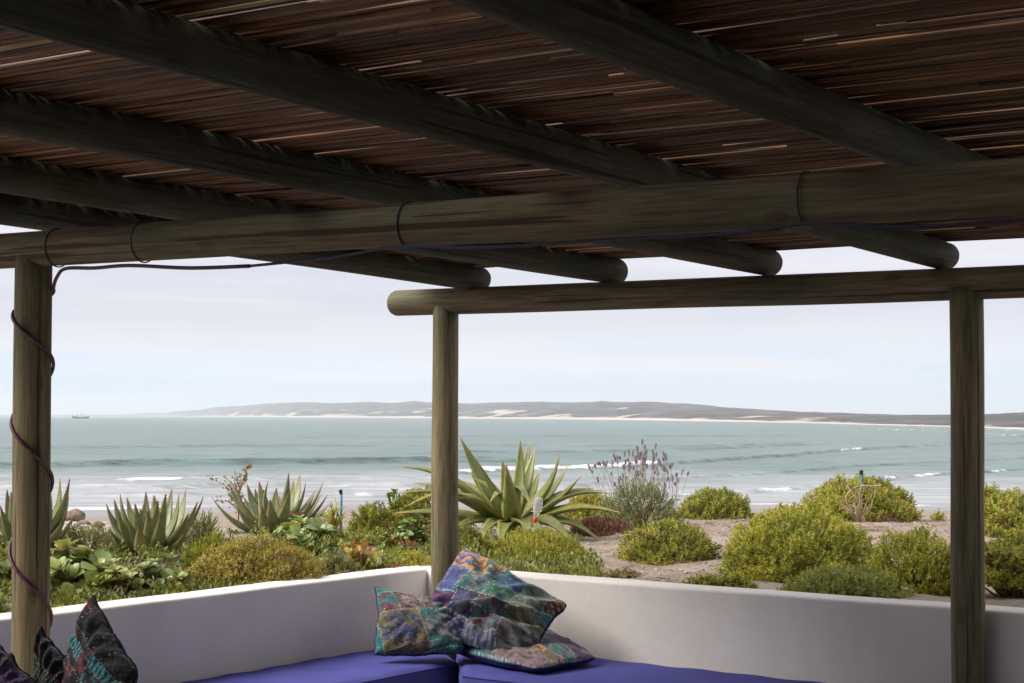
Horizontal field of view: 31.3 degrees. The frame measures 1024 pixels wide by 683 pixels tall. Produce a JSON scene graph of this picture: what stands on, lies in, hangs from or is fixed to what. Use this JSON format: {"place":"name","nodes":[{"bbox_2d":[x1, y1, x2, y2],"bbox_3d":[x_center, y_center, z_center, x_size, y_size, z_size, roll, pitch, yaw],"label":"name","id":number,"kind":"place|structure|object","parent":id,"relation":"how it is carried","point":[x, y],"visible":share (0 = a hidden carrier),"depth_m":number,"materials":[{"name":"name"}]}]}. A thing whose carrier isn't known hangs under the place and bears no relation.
{"place":"outdoors","nodes":[
{"label":"outdoors","id":0,"kind":"place"},
{"bbox_2d":[0,416,1023,511],"bbox_3d":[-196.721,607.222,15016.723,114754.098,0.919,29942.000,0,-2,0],"label":"sea","id":1,"kind":"structure","parent":0,"point":[100,462],"depth_m":203.55,"materials":[{"name":"liquid"}]},
{"bbox_2d":[72,413,88,418],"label":"fishing boat","id":2,"kind":"object","parent":1,"relation":"on","point":[81,416],"visible":0.98,"depth_m":2296.52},
{"bbox_2d":[0,401,1023,428],"bbox_3d":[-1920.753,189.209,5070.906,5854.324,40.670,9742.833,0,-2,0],"label":"hills","id":3,"kind":"structure","parent":0,"point":[607,410],"depth_m":2218.79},
{"bbox_2d":[0,503,1023,612],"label":"ground","id":4,"kind":"structure","parent":0,"point":[226,523],"depth_m":11.56,"materials":[{"name":"beige sand"}]},
{"bbox_2d":[0,540,11,557],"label":"bush","id":5,"kind":"object","parent":4,"relation":"on","point":[4,553],"visible":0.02,"depth_m":9.28,"materials":[{"name":"green plant"}]},
{"bbox_2d":[0,553,52,611],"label":"succulent","id":6,"kind":"object","parent":4,"relation":"on","point":[5,564],"visible":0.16,"depth_m":7.62,"materials":[{"name":"green plant"}]},
{"bbox_2d":[0,479,81,556],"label":"aloe","id":7,"kind":"object","parent":4,"relation":"on","point":[58,512],"visible":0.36,"depth_m":9.57,"materials":[{"name":"green plant"}]},
{"bbox_2d":[66,508,85,521],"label":"rock","id":8,"kind":"object","parent":4,"relation":"on","point":[79,515],"visible":0.61,"depth_m":49.76,"materials":[{"name":"stone"}]},
{"bbox_2d":[79,520,89,524],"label":"rock","id":9,"kind":"object","parent":4,"relation":"on","point":[83,522],"visible":0.61,"depth_m":43.84,"materials":[{"name":"brown stone"}]},
{"bbox_2d":[50,537,123,597],"bbox_3d":[-1.960,1.034,8.196,0.506,0.311,0.463,0,-2,0],"label":"succulent","id":10,"kind":"object","parent":4,"relation":"on","point":[81,564],"visible":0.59,"depth_m":8.13,"materials":[{"name":"green plant"}]},
{"bbox_2d":[55,521,135,562],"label":"bush","id":11,"kind":"object","parent":4,"relation":"on","point":[97,539],"visible":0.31,"depth_m":9.80,"materials":[{"name":"green plant"}]},
{"bbox_2d":[91,521,104,527],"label":"rock","id":12,"kind":"object","parent":4,"relation":"on","point":[99,522],"visible":0.48,"depth_m":40.18,"materials":[{"name":"beige stone"}]},
{"bbox_2d":[90,558,155,597],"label":"succulent","id":13,"kind":"object","parent":4,"relation":"on","point":[113,575],"visible":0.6,"depth_m":8.06,"materials":[{"name":"green plant"}]},
{"bbox_2d":[95,489,203,558],"bbox_3d":[-1.968,1.019,9.917,0.596,0.422,0.700,0,-2,0],"label":"aloe","id":14,"kind":"object","parent":4,"relation":"on","point":[145,526],"visible":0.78,"depth_m":9.79,"materials":[{"name":"green plant"}]},
{"bbox_2d":[125,552,194,594],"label":"succulent","id":15,"kind":"object","parent":4,"relation":"on","point":[149,569],"visible":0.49,"depth_m":8.17,"materials":[{"name":"green plant"}]},
{"bbox_2d":[181,508,225,551],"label":"bush","id":16,"kind":"object","parent":4,"relation":"on","point":[203,526],"visible":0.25,"depth_m":10.36,"materials":[{"name":"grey plant"}]},
{"bbox_2d":[179,529,247,569],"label":"bush","id":17,"kind":"object","parent":4,"relation":"on","point":[215,537],"visible":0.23,"depth_m":9.52,"materials":[{"name":"green plant"}]},
{"bbox_2d":[207,460,252,528],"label":"flower stalk","id":18,"kind":"object","parent":4,"relation":"on","point":[240,484],"visible":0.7,"depth_m":12.07,"materials":[{"name":"brown plant"}]},
{"bbox_2d":[185,529,327,589],"bbox_3d":[-1.226,1.059,8.687,0.740,0.335,0.585,0,-2,0],"label":"bush","id":19,"kind":"object","parent":4,"relation":"on","point":[262,564],"visible":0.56,"depth_m":8.57,"materials":[{"name":"green plant"}]},
{"bbox_2d":[212,472,329,533],"bbox_3d":[-1.530,1.061,11.750,0.725,0.444,0.765,-1,-2,22],"label":"aloe","id":20,"kind":"object","parent":4,"relation":"on","point":[273,511],"visible":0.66,"depth_m":11.70,"materials":[{"name":"green plant"}]},
{"bbox_2d":[283,511,312,530],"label":"succulent","id":21,"kind":"object","parent":4,"relation":"on","point":[297,514],"visible":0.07,"depth_m":11.16,"materials":[{"name":"green plant"}]},
{"bbox_2d":[257,516,350,555],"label":"succulent","id":22,"kind":"object","parent":4,"relation":"on","point":[295,529],"visible":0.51,"depth_m":10.27,"materials":[{"name":"green plant"}]},
{"bbox_2d":[0,511,609,611],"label":"ground cover","id":23,"kind":"object","parent":4,"relation":"on","point":[568,567],"visible":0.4,"depth_m":9.41,"materials":[{"name":"green plant"}]},
{"bbox_2d":[319,497,351,549],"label":"bush","id":24,"kind":"object","parent":4,"relation":"on","point":[332,520],"visible":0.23,"depth_m":10.66,"materials":[{"name":"green plant"}]},
{"bbox_2d":[314,552,360,574],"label":"bush","id":25,"kind":"object","parent":4,"relation":"on","point":[340,562],"visible":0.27,"depth_m":8.99,"materials":[{"name":"green plant"}]},
{"bbox_2d":[339,489,342,537],"bbox_3d":[-1.066,1.127,11.364,0.026,0.414,0.020,0,-2,0],"label":"garden pole","id":26,"kind":"object","parent":4,"relation":"on","point":[341,494],"visible":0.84,"depth_m":11.36,"materials":[{"name":"blue metal"}]},
{"bbox_2d":[337,539,379,569],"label":"succulent","id":27,"kind":"object","parent":4,"relation":"on","point":[355,551],"visible":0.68,"depth_m":9.23,"materials":[{"name":"orange plant"}]},
{"bbox_2d":[345,500,402,546],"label":"bush","id":28,"kind":"object","parent":4,"relation":"on","point":[367,513],"visible":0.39,"depth_m":11.11,"materials":[{"name":"green plant"}]},
{"bbox_2d":[368,558,404,569],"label":"succulent","id":29,"kind":"object","parent":4,"relation":"on","point":[382,564],"visible":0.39,"depth_m":9.21,"materials":[{"name":"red plant"}]},
{"bbox_2d":[384,488,411,516],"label":"succulent","id":30,"kind":"object","parent":4,"relation":"on","point":[390,494],"visible":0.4,"depth_m":12.24,"materials":[{"name":"green plant"}]},
{"bbox_2d":[376,512,427,556],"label":"succulent","id":31,"kind":"object","parent":4,"relation":"on","point":[414,533],"visible":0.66,"depth_m":10.42,"materials":[{"name":"green plant"}]},
{"bbox_2d":[386,548,430,566],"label":"bush","id":32,"kind":"object","parent":4,"relation":"on","point":[420,559],"visible":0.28,"depth_m":9.33,"materials":[{"name":"green plant"}]},
{"bbox_2d":[387,486,466,533],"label":"bush","id":33,"kind":"object","parent":4,"relation":"on","point":[406,499],"visible":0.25,"depth_m":12.07,"materials":[{"name":"green plant"}]},
{"bbox_2d":[422,522,493,556],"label":"bush","id":34,"kind":"object","parent":4,"relation":"on","point":[470,531],"visible":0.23,"depth_m":10.21,"materials":[{"name":"green plant"}]},
{"bbox_2d":[62,518,947,579],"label":"pebbles","id":35,"kind":"object","parent":4,"relation":"on","point":[108,524],"visible":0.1,"depth_m":12.45,"materials":[{"name":"grey stone"}]},
{"bbox_2d":[393,437,620,540],"bbox_3d":[-0.045,0.955,11.571,1.464,0.697,1.100,0,-2,0],"label":"aloe","id":36,"kind":"object","parent":4,"relation":"on","point":[509,503],"visible":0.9,"depth_m":11.56,"materials":[{"name":"green plant"}]},
{"bbox_2d":[485,526,586,560],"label":"bush","id":37,"kind":"object","parent":4,"relation":"on","point":[540,541],"visible":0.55,"depth_m":10.09,"materials":[{"name":"green plant"}]},
{"bbox_2d":[531,497,542,528],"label":"flower","id":38,"kind":"object","parent":4,"relation":"on","point":[537,505],"visible":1,"depth_m":10.70,"materials":[{"name":"white plant"}]},
{"bbox_2d":[561,486,616,521],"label":"bush","id":39,"kind":"object","parent":4,"relation":"on","point":[593,499],"visible":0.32,"depth_m":13.07,"materials":[{"name":"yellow plant"}]},
{"bbox_2d":[569,514,634,536],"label":"ground plant","id":40,"kind":"object","parent":4,"relation":"on","point":[595,525],"visible":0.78,"depth_m":11.88,"materials":[{"name":"brown plant"}]},
{"bbox_2d":[601,566,641,578],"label":"bush","id":41,"kind":"object","parent":4,"relation":"on","point":[624,574],"visible":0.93,"depth_m":9.22,"materials":[{"name":"green plant"}]},
{"bbox_2d":[587,439,688,527],"bbox_3d":[0.877,1.006,12.564,0.672,0.682,0.643,2,-3,-40],"label":"lavender","id":42,"kind":"object","parent":4,"relation":"on","point":[651,493],"visible":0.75,"depth_m":12.49,"materials":[{"name":"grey plant"}]},
{"bbox_2d":[613,516,723,565],"bbox_3d":[0.857,1.098,9.952,0.628,0.315,0.625,0,-2,0],"label":"bush","id":43,"kind":"object","parent":4,"relation":"on","point":[678,543],"visible":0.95,"depth_m":9.83,"materials":[{"name":"green plant"}]},
{"bbox_2d":[672,486,755,519],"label":"bush","id":44,"kind":"object","parent":4,"relation":"on","point":[726,505],"visible":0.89,"depth_m":13.12,"materials":[{"name":"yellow plant"}]},
{"bbox_2d":[682,571,757,588],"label":"bush","id":45,"kind":"object","parent":4,"relation":"on","point":[739,581],"visible":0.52,"depth_m":8.68,"materials":[{"name":"green plant"}]},
{"bbox_2d":[538,515,949,584],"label":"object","id":46,"kind":"structure","parent":4,"relation":"on","point":[932,520],"depth_m":11.33,"materials":[{"name":"brown plant"}]},
{"bbox_2d":[711,500,879,583],"bbox_3d":[1.447,1.011,9.306,0.894,0.409,0.998,-2,-3,34],"label":"bush","id":47,"kind":"object","parent":4,"relation":"on","point":[799,545],"visible":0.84,"depth_m":9.07,"materials":[{"name":"green plant"}]},
{"bbox_2d":[775,562,914,598],"bbox_3d":[1.500,1.083,8.210,0.653,0.208,0.555,0,-2,0],"label":"bush","id":48,"kind":"object","parent":4,"relation":"on","point":[836,581],"visible":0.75,"depth_m":8.12,"materials":[{"name":"green plant"}]},
{"bbox_2d":[839,482,879,521],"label":"dry twigs","id":49,"kind":"object","parent":4,"relation":"on","point":[855,514],"visible":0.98,"depth_m":12.49,"materials":[{"name":"beige plant"}]},
{"bbox_2d":[798,471,923,522],"bbox_3d":[2.430,1.111,12.966,0.944,0.400,0.927,0,-2,0],"label":"bush","id":50,"kind":"object","parent":4,"relation":"on","point":[831,493],"visible":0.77,"depth_m":12.76,"materials":[{"name":"green plant"}]},
{"bbox_2d":[859,470,862,509],"bbox_3d":[2.418,1.119,12.665,0.028,0.459,0.024,0,-2,0],"label":"garden pole","id":51,"kind":"object","parent":4,"relation":"on","point":[861,476],"visible":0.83,"depth_m":12.66,"materials":[{"name":"teal paint"}]},
{"bbox_2d":[865,515,907,522],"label":"ground plant","id":52,"kind":"object","parent":4,"relation":"on","point":[887,519],"visible":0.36,"depth_m":12.53,"materials":[{"name":"green plant"}]},
{"bbox_2d":[864,526,950,595],"bbox_3d":[1.890,1.018,8.464,0.564,0.356,0.631,0,-2,0],"label":"bush","id":53,"kind":"object","parent":4,"relation":"on","point":[926,576],"visible":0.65,"depth_m":8.34,"materials":[{"name":"green plant"}]},
{"bbox_2d":[929,508,947,520],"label":"bush","id":54,"kind":"object","parent":4,"relation":"on","point":[937,516],"visible":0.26,"depth_m":13.34,"materials":[{"name":"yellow plant"}]},
{"bbox_2d":[985,482,1006,516],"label":"bush","id":55,"kind":"object","parent":4,"relation":"on","point":[991,490],"visible":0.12,"depth_m":12.25,"materials":[{"name":"green plant"}]},
{"bbox_2d":[985,534,1023,597],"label":"bush","id":56,"kind":"object","parent":4,"relation":"on","point":[1004,568],"visible":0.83,"depth_m":7.93,"materials":[{"name":"green plant"}]},
{"bbox_2d":[985,486,1023,537],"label":"bush","id":57,"kind":"object","parent":4,"relation":"on","point":[1001,520],"visible":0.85,"depth_m":11.44,"materials":[{"name":"green plant"}]},
{"bbox_2d":[0,225,1023,414],"label":"sky","id":58,"kind":"structure","parent":0,"point":[127,340],"materials":[{"name":"white"}]},
{"label":"terrace floor","id":59,"kind":"structure","parent":0,"visible":0},
{"bbox_2d":[0,0,1023,682],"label":"pergola","id":60,"kind":"object","parent":59,"relation":"on","point":[274,130],"visible":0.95,"depth_m":5.00,"materials":[{"name":"brown wood"}]},
{"bbox_2d":[8,170,1023,628],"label":"cord","id":61,"kind":"object","parent":60,"relation":"attached to","point":[48,352],"visible":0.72,"depth_m":5.32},
{"bbox_2d":[0,565,1023,682],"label":"garden wall","id":62,"kind":"structure","parent":59,"relation":"on","point":[216,632],"depth_m":7.88,"materials":[{"name":"paint"}]},
{"bbox_3d":[0.084,1.707,7.091,5.833,0.398,3.971,0,-2,0],"label":"corner bench","id":63,"kind":"object","parent":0,"visible":0},
{"bbox_2d":[181,650,458,682],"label":"seat cushion","id":64,"kind":"object","parent":63,"relation":"on","point":[364,667],"visible":0.8,"depth_m":8.02,"materials":[{"name":"blue fabric"}]},
{"bbox_2d":[0,645,35,682],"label":"pillow","id":65,"kind":"object","parent":64,"relation":"on","point":[11,671],"visible":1,"depth_m":5.57,"materials":[{"name":"fabric"}]},
{"bbox_2d":[33,626,64,682],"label":"pillow","id":66,"kind":"object","parent":64,"relation":"on","point":[49,655],"visible":0.77,"depth_m":5.67,"materials":[{"name":"fabric"}]},
{"bbox_2d":[61,595,137,682],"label":"pillow","id":67,"kind":"object","parent":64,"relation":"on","point":[96,652],"visible":0.99,"depth_m":5.64,"materials":[{"name":"fabric"}]},
{"bbox_2d":[374,587,464,656],"bbox_3d":[-0.420,1.266,8.267,0.418,0.300,0.261,0,-2,0],"label":"pillow","id":68,"kind":"object","parent":64,"relation":"on","point":[411,624],"visible":0.95,"depth_m":8.18,"materials":[{"name":"fabric"}]},
{"bbox_2d":[456,654,822,682],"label":"seat cushion","id":69,"kind":"object","parent":63,"relation":"on","point":[599,670],"visible":0.66,"depth_m":7.84,"materials":[{"name":"blue fabric"}]},
{"bbox_2d":[459,629,595,672],"bbox_3d":[0.122,1.390,8.236,0.601,0.135,0.705,2,-3,-34],"label":"pillow","id":70,"kind":"object","parent":69,"relation":"on","point":[552,651],"visible":0.73,"depth_m":8.01,"materials":[{"name":"fabric"}]},
{"bbox_2d":[431,547,566,649],"bbox_3d":[-0.107,1.187,8.300,0.650,0.470,0.384,-1,-3,32],"label":"pillow","id":71,"kind":"object","parent":70,"relation":"on","point":[489,604],"visible":0.9,"depth_m":8.19,"materials":[{"name":"fabric"}]}
]}

